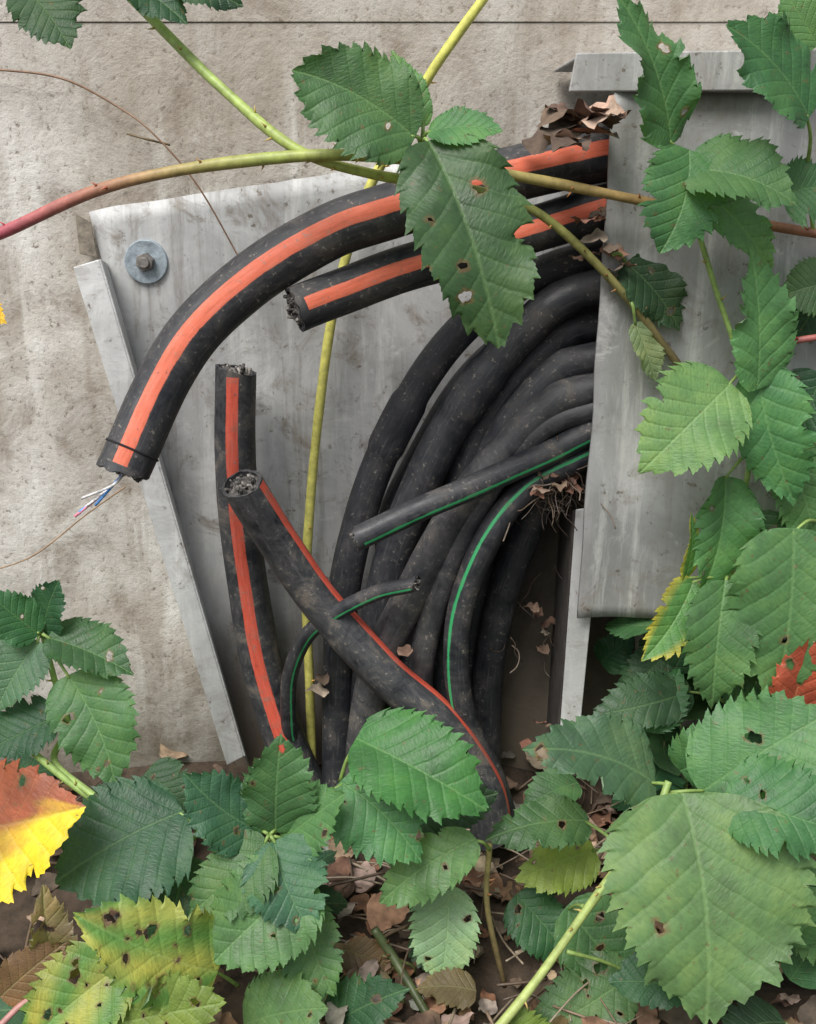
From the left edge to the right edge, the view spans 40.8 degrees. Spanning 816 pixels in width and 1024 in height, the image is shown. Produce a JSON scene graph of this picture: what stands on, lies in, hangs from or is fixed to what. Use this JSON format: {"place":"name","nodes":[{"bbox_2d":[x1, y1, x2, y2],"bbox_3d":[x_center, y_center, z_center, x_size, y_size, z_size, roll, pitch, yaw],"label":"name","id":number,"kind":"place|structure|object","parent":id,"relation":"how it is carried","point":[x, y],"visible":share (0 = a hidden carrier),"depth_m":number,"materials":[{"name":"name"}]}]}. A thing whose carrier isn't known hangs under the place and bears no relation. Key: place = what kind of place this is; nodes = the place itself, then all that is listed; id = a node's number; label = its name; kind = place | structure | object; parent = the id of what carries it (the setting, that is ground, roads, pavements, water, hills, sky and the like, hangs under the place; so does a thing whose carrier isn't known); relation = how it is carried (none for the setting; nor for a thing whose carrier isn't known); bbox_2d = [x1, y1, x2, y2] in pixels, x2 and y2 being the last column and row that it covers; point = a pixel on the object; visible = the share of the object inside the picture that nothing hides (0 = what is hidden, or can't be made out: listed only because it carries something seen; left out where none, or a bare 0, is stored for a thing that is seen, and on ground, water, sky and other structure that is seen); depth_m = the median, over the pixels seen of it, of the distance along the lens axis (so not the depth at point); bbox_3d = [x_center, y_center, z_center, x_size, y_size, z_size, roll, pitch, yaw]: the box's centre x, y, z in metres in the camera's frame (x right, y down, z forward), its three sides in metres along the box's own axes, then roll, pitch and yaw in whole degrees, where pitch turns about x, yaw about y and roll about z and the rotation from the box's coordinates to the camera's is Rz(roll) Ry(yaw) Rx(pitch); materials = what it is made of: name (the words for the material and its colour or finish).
{"place":"outdoors","nodes":[
{"label":"outdoors","id":0,"kind":"place"},
{"bbox_2d":[0,761,815,1023],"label":"ground","id":1,"kind":"structure","parent":0,"point":[482,970],"depth_m":0.95,"materials":[{"name":"soil"}]},
{"bbox_2d":[0,706,505,1023],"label":"bramble plant","id":2,"kind":"object","parent":1,"relation":"on","point":[248,897],"visible":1,"depth_m":0.79,"materials":[{"name":"green plant"}]},
{"bbox_2d":[0,580,140,800],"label":"bramble plant","id":3,"kind":"object","parent":2,"relation":"on","point":[98,731],"visible":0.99,"depth_m":0.87,"materials":[{"name":"green plant"}]},
{"bbox_2d":[214,363,322,784],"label":"power cable","id":4,"kind":"object","parent":1,"relation":"on","point":[257,646],"visible":0.89,"depth_m":1.01,"materials":[{"name":"rubber"}]},
{"bbox_2d":[280,575,420,741],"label":"green striped cable","id":5,"kind":"object","parent":4,"relation":"attached to","point":[308,634],"visible":0.99,"depth_m":0.97,"materials":[{"name":"rubber"}]},
{"bbox_2d":[221,469,509,850],"bbox_3d":[-0.029,0.135,0.967,0.250,0.358,0.060,0,18,0],"label":"power cable","id":6,"kind":"object","parent":1,"relation":"on","point":[372,661],"visible":0.83,"depth_m":0.95,"materials":[{"name":"rubber"}]},
{"bbox_2d":[302,0,487,758],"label":"bramble shoot","id":7,"kind":"object","parent":1,"relation":"on","point":[458,33],"visible":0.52,"depth_m":0.99,"materials":[{"name":"yellow plant"}]},
{"bbox_2d":[0,0,815,772],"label":"concrete wall","id":8,"kind":"structure","parent":1,"relation":"on","point":[58,408],"depth_m":0.95,"materials":[{"name":"beige concrete"}]},
{"bbox_2d":[0,69,237,568],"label":"dry vine","id":9,"kind":"object","parent":8,"relation":"attached to","point":[105,99],"visible":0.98,"depth_m":0.92,"materials":[{"name":"brown plant"}]},
{"bbox_2d":[74,164,634,777],"bbox_3d":[-0.027,-0.012,1.017,0.525,0.653,0.053,0,18,0],"label":"steel back plate","id":10,"kind":"object","parent":8,"relation":"attached to","point":[150,272],"visible":0.33,"depth_m":1.01,"materials":[{"name":"grey metal"}]},
{"bbox_2d":[0,743,815,1023],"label":"leaf litter","id":11,"kind":"object","parent":1,"relation":"on","point":[346,876],"visible":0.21,"depth_m":0.92,"materials":[{"name":"brown plant"}]},
{"bbox_2d":[343,373,593,787],"bbox_3d":[0.100,0.076,0.970,0.330,0.427,0.053,1,18,4],"label":"coiled cable","id":12,"kind":"object","parent":11,"relation":"on","point":[396,622],"visible":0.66,"depth_m":0.94,"materials":[{"name":"rubber"}]},
{"bbox_2d":[0,617,815,1023],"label":"bramble undergrowth","id":13,"kind":"object","parent":1,"relation":"on","point":[454,987],"visible":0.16,"depth_m":0.86,"materials":[{"name":"green plant"}]},
{"bbox_2d":[375,343,484,549],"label":"coiled cable","id":14,"kind":"object","parent":1,"relation":"on","point":[390,494],"visible":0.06,"depth_m":0.99,"materials":[{"name":"rubber"}]},
{"bbox_2d":[322,239,602,802],"bbox_3d":[0.091,0.034,1.005,0.355,0.570,0.040,0,18,0],"label":"coiled cable","id":15,"kind":"object","parent":1,"relation":"on","point":[442,351],"visible":0.54,"depth_m":0.97,"materials":[{"name":"rubber"}]},
{"bbox_2d":[350,269,600,708],"bbox_3d":[0.103,0.033,0.987,0.327,0.520,0.048,1,18,2],"label":"coiled cable","id":16,"kind":"object","parent":1,"relation":"on","point":[475,389],"visible":0.45,"depth_m":0.93,"materials":[{"name":"rubber"}]},
{"bbox_2d":[469,533,507,689],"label":"coiled cable","id":17,"kind":"object","parent":1,"relation":"on","point":[477,613],"visible":0.04,"depth_m":1.03,"materials":[{"name":"rubber"}]},
{"bbox_2d":[386,341,595,710],"bbox_3d":[0.116,0.074,0.983,0.298,0.483,0.047,1,18,4],"label":"coiled cable","id":18,"kind":"object","parent":1,"relation":"on","point":[567,362],"visible":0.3,"depth_m":0.90,"materials":[{"name":"rubber"}]},
{"bbox_2d":[433,430,565,699],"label":"coiled cable","id":19,"kind":"object","parent":1,"relation":"on","point":[438,682],"visible":0.06,"depth_m":1.01,"materials":[{"name":"rubber"}]},
{"bbox_2d":[409,403,592,686],"bbox_3d":[0.121,0.096,0.971,0.243,0.429,0.050,3,18,9],"label":"coiled cable","id":20,"kind":"object","parent":1,"relation":"on","point":[429,625],"visible":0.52,"depth_m":0.95,"materials":[{"name":"rubber"}]},
{"bbox_2d":[425,308,598,528],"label":"coiled cable","id":21,"kind":"object","parent":1,"relation":"on","point":[578,329],"visible":0.24,"depth_m":0.93,"materials":[{"name":"rubber"}]},
{"bbox_2d":[443,447,589,845],"bbox_3d":[0.135,0.113,0.979,0.209,0.425,0.044,-3,18,-9],"label":"green striped cable","id":22,"kind":"object","parent":1,"relation":"on","point":[503,512],"visible":0.69,"depth_m":0.94,"materials":[{"name":"rubber"}]},
{"bbox_2d":[472,469,586,763],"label":"coiled cable","id":23,"kind":"object","parent":1,"relation":"on","point":[516,554],"visible":0.53,"depth_m":1.01,"materials":[{"name":"rubber"}]},
{"bbox_2d":[486,510,815,1023],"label":"bramble plant","id":24,"kind":"object","parent":1,"relation":"on","point":[716,876],"visible":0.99,"depth_m":0.80,"materials":[{"name":"green plant"}]},
{"bbox_2d":[0,0,815,586],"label":"bramble plant","id":25,"kind":"object","parent":24,"relation":"on","point":[354,98],"visible":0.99,"depth_m":0.76,"materials":[{"name":"green plant"}]},
{"bbox_2d":[547,49,815,725],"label":"steel cable cover","id":26,"kind":"object","parent":1,"relation":"on","point":[630,565],"visible":0.47,"depth_m":0.87,"materials":[{"name":"grey metal"}]},
{"bbox_2d":[74,126,609,517],"bbox_3d":[0.018,-0.163,0.873,0.573,0.302,0.061,-4,19,-13],"label":"power cable","id":27,"kind":"object","parent":26,"relation":"attached to","point":[214,311],"visible":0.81,"depth_m":0.82,"materials":[{"name":"rubber"}]},
{"bbox_2d":[283,183,606,331],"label":"power cable","id":28,"kind":"object","parent":26,"relation":"attached to","point":[355,286],"visible":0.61,"depth_m":0.85,"materials":[{"name":"rubber"}]},
{"bbox_2d":[350,422,591,550],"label":"green striped cable","id":29,"kind":"object","parent":26,"relation":"attached to","point":[464,490],"visible":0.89,"depth_m":0.89,"materials":[{"name":"rubber"}]},
{"bbox_2d":[305,95,636,749],"bbox_3d":[0.057,-0.042,0.955,0.274,0.592,0.157,9,20,26],"label":"dead leaf clump","id":30,"kind":"object","parent":26,"relation":"attached to","point":[567,127],"visible":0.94,"depth_m":0.80,"materials":[{"name":"brown plant"}]},
{"bbox_2d":[490,437,615,677],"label":"dry roots","id":31,"kind":"object","parent":30,"relation":"attached to","point":[552,505],"visible":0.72,"depth_m":0.92,"materials":[{"name":"brown plant"}]}
]}

